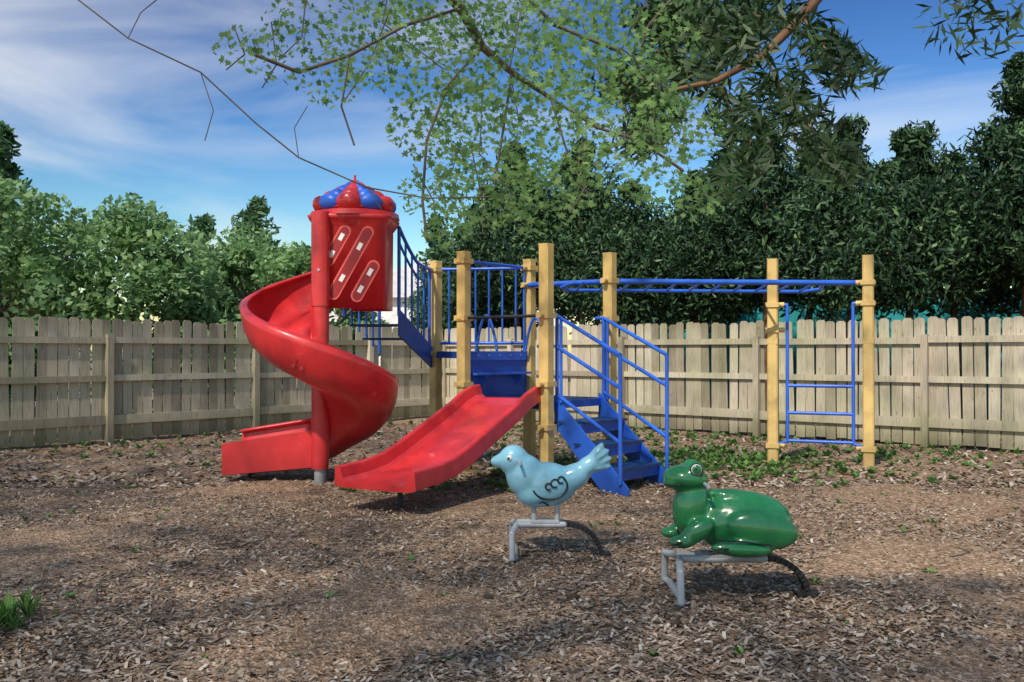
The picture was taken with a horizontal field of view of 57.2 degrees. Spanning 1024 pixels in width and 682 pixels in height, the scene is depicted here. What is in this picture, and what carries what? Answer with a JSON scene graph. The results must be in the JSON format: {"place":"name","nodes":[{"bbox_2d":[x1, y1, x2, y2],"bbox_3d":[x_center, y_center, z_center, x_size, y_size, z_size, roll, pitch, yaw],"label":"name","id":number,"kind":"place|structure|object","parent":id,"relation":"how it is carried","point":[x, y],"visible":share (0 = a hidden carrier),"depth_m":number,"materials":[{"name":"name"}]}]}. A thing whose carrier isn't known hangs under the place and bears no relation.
{"place":"outdoors","nodes":[
{"label":"outdoors","id":0,"kind":"place"},
{"bbox_2d":[329,259,565,365],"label":"house","id":1,"kind":"structure","parent":0,"point":[390,317],"depth_m":39.99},
{"bbox_2d":[78,0,851,239],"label":"tree branches","id":2,"kind":"object","parent":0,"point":[781,37],"visible":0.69,"depth_m":7.82,"materials":[{"name":"brown plant"}]},
{"bbox_2d":[211,0,727,250],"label":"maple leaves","id":3,"kind":"object","parent":2,"relation":"attached to","point":[471,87],"visible":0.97,"depth_m":7.24,"materials":[{"name":"green plant"}]},
{"bbox_2d":[340,0,723,228],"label":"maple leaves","id":4,"kind":"object","parent":2,"relation":"attached to","point":[541,118],"visible":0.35,"depth_m":9.89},
{"bbox_2d":[585,0,1023,206],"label":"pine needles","id":5,"kind":"object","parent":2,"relation":"attached to","point":[739,33],"visible":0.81,"depth_m":8.85,"materials":[{"name":"green plant"}]},
{"bbox_2d":[0,354,1023,681],"bbox_3d":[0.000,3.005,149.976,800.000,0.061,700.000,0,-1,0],"label":"ground","id":6,"kind":"structure","parent":0,"point":[388,616],"depth_m":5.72,"materials":[{"name":"brown wood"}]},
{"bbox_2d":[0,584,45,630],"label":"grass tuft","id":7,"kind":"object","parent":6,"relation":"on","point":[9,605],"visible":1,"depth_m":4.50,"materials":[{"name":"green plant"}]},
{"bbox_2d":[0,215,55,334],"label":"tree","id":8,"kind":"object","parent":6,"relation":"on","point":[22,247],"depth_m":19.14,"materials":[{"name":"green plant"}]},
{"bbox_2d":[0,120,68,409],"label":"tree","id":9,"kind":"object","parent":6,"relation":"on","point":[8,141],"depth_m":20.01,"materials":[{"name":"green plant"}]},
{"bbox_2d":[0,176,120,346],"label":"tree","id":10,"kind":"object","parent":6,"relation":"on","point":[28,270],"depth_m":15.81,"materials":[{"name":"green plant"}]},
{"bbox_2d":[0,192,233,414],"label":"tree","id":11,"kind":"object","parent":6,"relation":"on","point":[192,305],"depth_m":16.63,"materials":[{"name":"green plant"}]},
{"bbox_2d":[2,274,282,414],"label":"shrubs","id":12,"kind":"object","parent":6,"relation":"on","point":[39,302],"visible":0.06,"depth_m":14.02,"materials":[{"name":"green plant"}]},
{"bbox_2d":[149,212,250,412],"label":"tree","id":13,"kind":"object","parent":6,"relation":"on","point":[202,222],"depth_m":20.07,"materials":[{"name":"green plant"}]},
{"bbox_2d":[0,316,446,447],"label":"fence","id":14,"kind":"object","parent":6,"relation":"on","point":[273,401],"visible":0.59,"depth_m":13.84,"materials":[{"name":"brown wood"}]},
{"bbox_2d":[225,195,282,384],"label":"tree","id":15,"kind":"object","parent":6,"relation":"on","point":[256,212],"depth_m":29.78,"materials":[{"name":"green plant"}]},
{"bbox_2d":[218,221,301,347],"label":"tree","id":16,"kind":"object","parent":6,"relation":"on","point":[257,245],"depth_m":24.89,"materials":[{"name":"green plant"}]},
{"bbox_2d":[193,240,341,339],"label":"tree","id":17,"kind":"object","parent":6,"relation":"on","point":[252,263],"depth_m":19.89,"materials":[{"name":"green plant"}]},
{"bbox_2d":[222,272,398,474],"bbox_3d":[-1.996,0.297,9.258,1.755,2.107,1.544,0,-1,0],"label":"spiral slide","id":18,"kind":"object","parent":6,"relation":"on","point":[359,393],"visible":0.89,"depth_m":9.25,"materials":[{"name":"red plastic"}]},
{"bbox_2d":[248,175,399,482],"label":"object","id":19,"kind":"object","parent":6,"relation":"on","point":[349,197],"visible":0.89,"depth_m":9.24,"materials":[{"name":"red plastic"}]},
{"bbox_2d":[307,213,399,310],"bbox_3d":[-1.620,-0.788,9.670,0.882,0.936,0.882,0,-1,0],"label":"play panel","id":20,"kind":"object","parent":19,"relation":"attached to","point":[378,295],"visible":0.65,"depth_m":9.31,"materials":[{"name":"red plastic"}]},
{"bbox_2d":[335,308,380,355],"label":"tree","id":21,"kind":"object","parent":6,"relation":"on","point":[347,321],"depth_m":23.91,"materials":[{"name":"green plant"}]},
{"bbox_2d":[330,308,388,351],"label":"tree","id":22,"kind":"object","parent":6,"relation":"on","point":[369,315],"visible":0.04,"depth_m":32.92,"materials":[{"name":"green plant"}]},
{"bbox_2d":[398,213,456,390],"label":"tree","id":23,"kind":"object","parent":6,"relation":"on","point":[433,245],"depth_m":23.80,"materials":[{"name":"green plant"}]},
{"bbox_2d":[409,186,556,350],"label":"tree","id":24,"kind":"object","parent":6,"relation":"on","point":[453,308],"depth_m":20.49,"materials":[{"name":"green plant"}]},
{"bbox_2d":[418,140,582,327],"bbox_3d":[-0.168,-1.310,19.178,3.490,5.666,3.463,0,-1,0],"label":"tree","id":25,"kind":"object","parent":6,"relation":"on","point":[498,239],"depth_m":18.75,"materials":[{"name":"green plant"}]},
{"bbox_2d":[0,422,1023,487],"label":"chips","id":26,"kind":"object","parent":6,"relation":"on","point":[332,460],"visible":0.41,"depth_m":10.40,"materials":[{"name":"brown wood"}]},
{"bbox_2d":[0,420,1023,492],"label":"weeds","id":27,"kind":"object","parent":6,"relation":"on","point":[741,463],"visible":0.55,"depth_m":11.17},
{"bbox_2d":[0,488,1023,670],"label":"twigs","id":28,"kind":"object","parent":6,"relation":"on","point":[612,625],"visible":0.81,"depth_m":5.00,"materials":[{"name":"brown wood"}]},
{"bbox_2d":[1,443,1023,681],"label":"weeds","id":29,"kind":"object","parent":6,"relation":"on","point":[740,651],"visible":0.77,"depth_m":6.74,"materials":[{"name":"green plant"}]},
{"bbox_2d":[509,518,610,561],"bbox_3d":[0.305,1.262,6.016,0.650,0.230,0.480,0,-1,0],"label":"rider support stand","id":30,"kind":"object","parent":6,"relation":"on","point":[515,525],"visible":1,"depth_m":5.96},
{"bbox_2d":[496,136,647,324],"bbox_3d":[1.328,-1.286,18.606,3.320,5.605,3.421,0,-1,0],"label":"tree","id":31,"kind":"object","parent":6,"relation":"on","point":[589,215],"depth_m":18.21,"materials":[{"name":"green plant"}]},
{"bbox_2d":[536,190,645,333],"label":"tree","id":32,"kind":"object","parent":6,"relation":"on","point":[562,314],"depth_m":21.94,"materials":[{"name":"green plant"}]},
{"bbox_2d":[554,179,692,419],"bbox_3d":[2.249,-0.800,17.940,3.392,4.610,3.184,0,-1,0],"label":"tree","id":33,"kind":"object","parent":6,"relation":"on","point":[644,224],"depth_m":17.41,"materials":[{"name":"green plant"}]},
{"bbox_2d":[397,243,876,507],"bbox_3d":[1.409,0.246,9.433,5.298,2.423,3.524,0,-1,0],"label":"play structure","id":34,"kind":"object","parent":6,"relation":"on","point":[496,373],"visible":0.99,"depth_m":10.25,"materials":[{"name":"blue metal"}]},
{"bbox_2d":[343,226,431,367],"bbox_3d":[-1.374,-0.449,10.591,0.658,1.539,1.180,0,-1,13],"label":"stair railing","id":35,"kind":"object","parent":34,"relation":"attached to","point":[414,339],"visible":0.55,"depth_m":10.37,"materials":[{"name":"blue metal"}]},
{"bbox_2d":[334,384,540,492],"bbox_3d":[-0.565,0.820,8.527,0.800,0.775,2.303,0,-1,28],"label":"straight slide","id":36,"kind":"object","parent":34,"relation":"on","point":[460,432],"visible":0.95,"depth_m":8.43,"materials":[{"name":"red plastic"}]},
{"bbox_2d":[455,460,889,476],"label":"post mounds","id":37,"kind":"object","parent":6,"relation":"on","point":[472,471],"visible":0.16,"depth_m":10.26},
{"bbox_2d":[371,512,992,625],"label":"pine cones","id":38,"kind":"object","parent":6,"relation":"on","point":[677,622],"visible":0.71,"depth_m":4.92,"materials":[{"name":"brown plant"}]},
{"bbox_2d":[617,168,779,331],"bbox_3d":[3.380,-0.834,17.354,3.339,4.668,3.415,0,-1,0],"label":"tree","id":39,"kind":"object","parent":6,"relation":"on","point":[676,264],"depth_m":16.59,"materials":[{"name":"green plant"}]},
{"bbox_2d":[647,181,754,329],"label":"tree","id":40,"kind":"object","parent":6,"relation":"on","point":[668,207],"depth_m":19.95,"materials":[{"name":"green plant"}]},
{"bbox_2d":[444,316,1023,449],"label":"fence","id":41,"kind":"object","parent":6,"relation":"on","point":[925,379],"visible":0.66,"depth_m":13.71,"materials":[{"name":"brown wood"}]},
{"bbox_2d":[661,549,820,606],"bbox_3d":[1.240,1.250,5.036,0.800,0.230,0.560,0,-1,0],"label":"rider support stand","id":42,"kind":"object","parent":6,"relation":"on","point":[704,556],"visible":0.91,"depth_m":4.98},
{"bbox_2d":[661,459,798,556],"bbox_3d":[1.160,0.888,5.040,0.693,0.495,0.424,0,-1,0],"label":"frog body","id":43,"kind":"object","parent":42,"relation":"on","point":[700,512],"visible":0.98,"depth_m":4.93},
{"bbox_2d":[684,111,833,425],"bbox_3d":[4.556,-1.226,16.179,3.114,5.428,3.216,0,-1,0],"label":"tree","id":44,"kind":"object","parent":6,"relation":"on","point":[749,215],"depth_m":15.89,"materials":[{"name":"green plant"}]},
{"bbox_2d":[751,133,858,320],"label":"tree","id":45,"kind":"object","parent":6,"relation":"on","point":[801,168],"depth_m":18.02,"materials":[{"name":"green plant"}]},
{"bbox_2d":[762,112,945,431],"bbox_3d":[5.584,-1.117,15.192,3.204,5.185,2.735,0,-1,0],"label":"tree","id":46,"kind":"object","parent":6,"relation":"on","point":[814,198],"depth_m":15.03,"materials":[{"name":"green plant"}]},
{"bbox_2d":[783,119,1004,437],"bbox_3d":[5.824,-0.918,14.164,3.337,4.771,3.482,0,-1,0],"label":"tree","id":47,"kind":"object","parent":6,"relation":"on","point":[901,206],"depth_m":13.64,"materials":[{"name":"green plant"}]},
{"bbox_2d":[883,150,1021,418],"bbox_3d":[7.646,-0.967,16.582,3.951,4.913,3.797,0,-1,0],"label":"tree","id":48,"kind":"object","parent":6,"relation":"on","point":[991,301],"depth_m":16.12,"materials":[{"name":"green plant"}]},
{"bbox_2d":[917,51,1023,316],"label":"tree","id":49,"kind":"object","parent":6,"relation":"on","point":[1001,140],"depth_m":13.21,"materials":[{"name":"green plant"}]},
{"bbox_2d":[966,163,1023,290],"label":"tree","id":50,"kind":"object","parent":6,"relation":"on","point":[1017,268],"visible":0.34,"depth_m":13.01,"materials":[{"name":"green plant"}]},
{"bbox_2d":[0,0,1023,353],"label":"sky","id":51,"kind":"structure","parent":0,"point":[96,113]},
{"bbox_2d":[507,455,567,521],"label":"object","id":52,"kind":"object","parent":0,"point":[534,509],"visible":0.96,"depth_m":5.94,"materials":[{"name":"silver metal"}]},
{"bbox_2d":[491,443,611,507],"bbox_3d":[0.251,0.860,6.021,0.776,0.413,0.206,0,-1,0],"label":"bird body","id":53,"kind":"object","parent":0,"point":[527,476],"visible":1,"depth_m":5.95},
{"bbox_2d":[664,459,772,555],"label":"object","id":54,"kind":"object","parent":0,"point":[696,469],"visible":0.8,"depth_m":4.86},
{"bbox_2d":[619,295,1020,417],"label":"teal wall","id":55,"kind":"structure","parent":0,"point":[793,317],"depth_m":20.58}
]}

